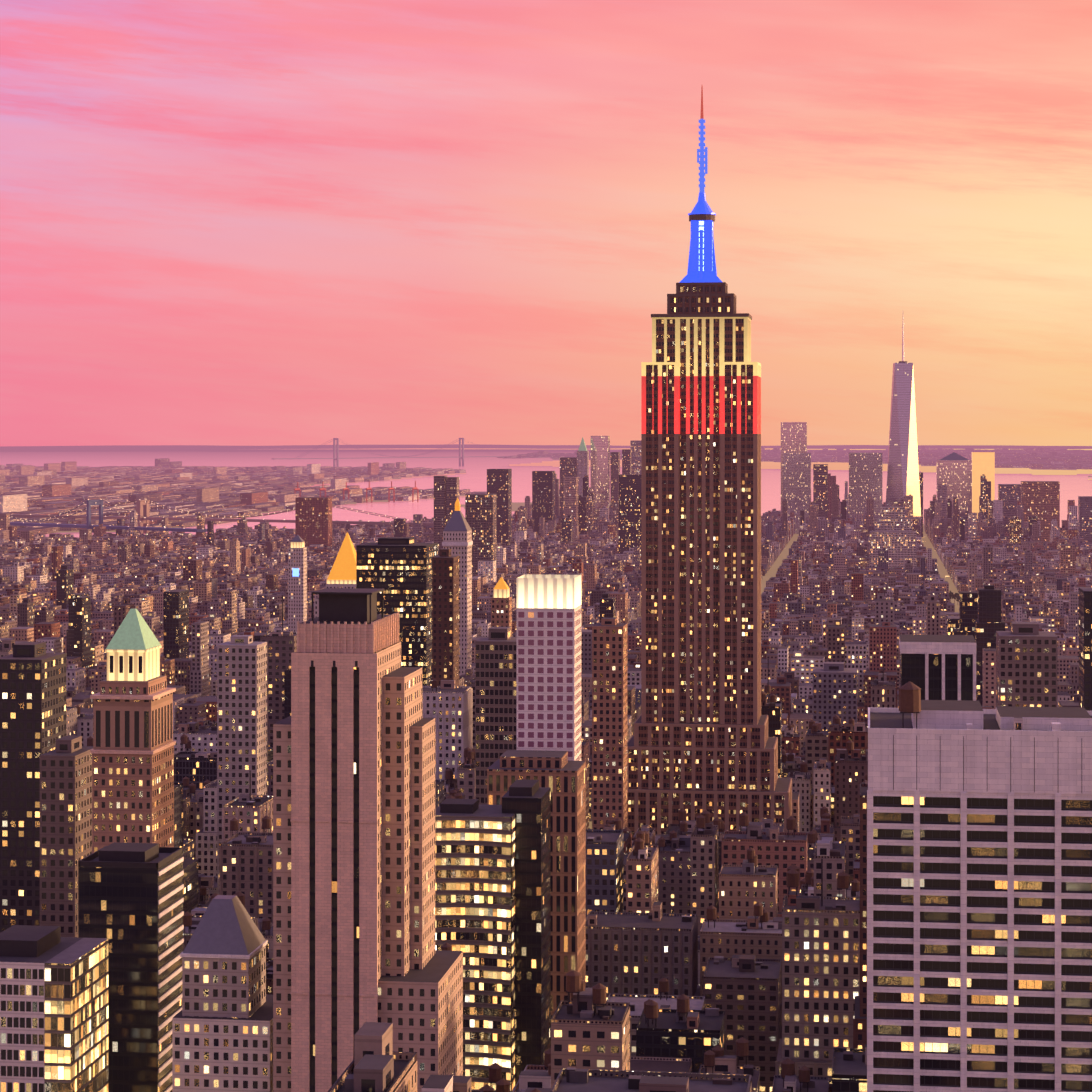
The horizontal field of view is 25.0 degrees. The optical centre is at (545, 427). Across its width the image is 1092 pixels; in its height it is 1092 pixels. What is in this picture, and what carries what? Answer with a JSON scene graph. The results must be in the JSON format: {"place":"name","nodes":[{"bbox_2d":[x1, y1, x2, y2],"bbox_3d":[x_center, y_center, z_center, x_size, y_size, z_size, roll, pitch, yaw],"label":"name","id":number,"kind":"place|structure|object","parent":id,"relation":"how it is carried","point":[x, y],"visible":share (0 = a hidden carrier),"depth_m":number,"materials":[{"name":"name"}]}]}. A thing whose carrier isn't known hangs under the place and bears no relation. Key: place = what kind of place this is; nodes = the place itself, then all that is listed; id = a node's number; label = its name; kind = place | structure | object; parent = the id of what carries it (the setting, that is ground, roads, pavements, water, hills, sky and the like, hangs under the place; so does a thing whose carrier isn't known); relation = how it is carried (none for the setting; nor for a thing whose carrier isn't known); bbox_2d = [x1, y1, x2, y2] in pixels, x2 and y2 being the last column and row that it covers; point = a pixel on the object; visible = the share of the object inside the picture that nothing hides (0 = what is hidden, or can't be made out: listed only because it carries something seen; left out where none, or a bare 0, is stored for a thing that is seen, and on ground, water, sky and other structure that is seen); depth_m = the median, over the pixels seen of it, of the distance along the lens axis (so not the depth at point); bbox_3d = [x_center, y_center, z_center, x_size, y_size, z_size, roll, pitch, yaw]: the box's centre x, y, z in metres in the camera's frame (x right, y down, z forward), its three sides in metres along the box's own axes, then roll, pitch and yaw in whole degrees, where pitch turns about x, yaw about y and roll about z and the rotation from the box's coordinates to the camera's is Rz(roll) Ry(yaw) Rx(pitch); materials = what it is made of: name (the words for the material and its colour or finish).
{"place":"outdoors","nodes":[
{"label":"outdoors","id":0,"kind":"place"},
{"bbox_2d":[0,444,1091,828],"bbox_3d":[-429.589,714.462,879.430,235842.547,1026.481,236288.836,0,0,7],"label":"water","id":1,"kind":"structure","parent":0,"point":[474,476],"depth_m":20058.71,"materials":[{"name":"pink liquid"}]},
{"bbox_2d":[1,499,206,532],"bbox_3d":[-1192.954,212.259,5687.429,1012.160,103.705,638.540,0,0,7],"label":"suspension bridge","id":2,"kind":"structure","parent":1,"relation":"on","point":[89,504],"depth_m":5531.65,"materials":[{"name":"grey metal"}]},
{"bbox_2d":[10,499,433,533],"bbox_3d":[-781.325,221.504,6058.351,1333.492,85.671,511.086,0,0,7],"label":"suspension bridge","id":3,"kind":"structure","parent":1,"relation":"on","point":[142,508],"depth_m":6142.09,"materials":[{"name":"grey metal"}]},
{"bbox_2d":[0,458,486,534],"bbox_3d":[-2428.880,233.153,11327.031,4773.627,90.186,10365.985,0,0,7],"label":"distant city district","id":4,"kind":"object","parent":1,"relation":"on","point":[64,487],"visible":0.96,"depth_m":9727.89,"materials":[{"name":"brown concrete"}]},
{"bbox_2d":[294,481,418,502],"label":"harbor cranes","id":5,"kind":"object","parent":1,"relation":"on","point":[344,489],"visible":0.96,"depth_m":8706.75},
{"bbox_2d":[272,438,505,466],"bbox_3d":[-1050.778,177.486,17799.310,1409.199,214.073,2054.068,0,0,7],"label":"suspension bridge","id":6,"kind":"structure","parent":1,"relation":"on","point":[335,458],"depth_m":17598.26,"materials":[{"name":"grey metal"}]},
{"bbox_2d":[0,422,1091,1091],"bbox_3d":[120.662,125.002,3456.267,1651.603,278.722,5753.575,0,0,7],"label":"city buildings","id":7,"kind":"structure","parent":1,"relation":"on","point":[390,878],"depth_m":626.65,"materials":[{"name":"stone"},{"name":"brick"},{"name":"glass"}]},
{"bbox_2d":[0,473,1091,1091],"bbox_3d":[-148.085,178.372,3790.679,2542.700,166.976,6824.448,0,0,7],"label":"city buildings","id":8,"kind":"structure","parent":1,"relation":"on","point":[720,957],"depth_m":1440.52,"materials":[{"name":"brown concrete"}]},
{"bbox_2d":[285,590,1002,604],"bbox_3d":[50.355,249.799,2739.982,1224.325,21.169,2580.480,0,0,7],"label":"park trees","id":9,"kind":"object","parent":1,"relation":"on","point":[955,596],"visible":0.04,"depth_m":3645.11,"materials":[{"name":"green plant"}]},
{"bbox_2d":[627,85,791,840],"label":"empire state building","id":10,"kind":"structure","parent":1,"relation":"on","point":[699,741],"depth_m":1284.07,"materials":[{"name":"stone"}]},
{"bbox_2d":[497,446,1091,468],"bbox_3d":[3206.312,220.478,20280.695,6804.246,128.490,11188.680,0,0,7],"label":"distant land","id":11,"kind":"object","parent":1,"relation":"on","point":[1042,458],"visible":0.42,"depth_m":18618.13,"materials":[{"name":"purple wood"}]},
{"bbox_2d":[885,325,920,535],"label":"skyscraper","id":12,"kind":"structure","parent":1,"relation":"on","point":[903,474],"depth_m":5785.60,"materials":[{"name":"grey glass"}]},
{"bbox_2d":[0,0,1091,533],"label":"sky","id":13,"kind":"structure","parent":0,"point":[223,222],"materials":[{"name":"pink"}]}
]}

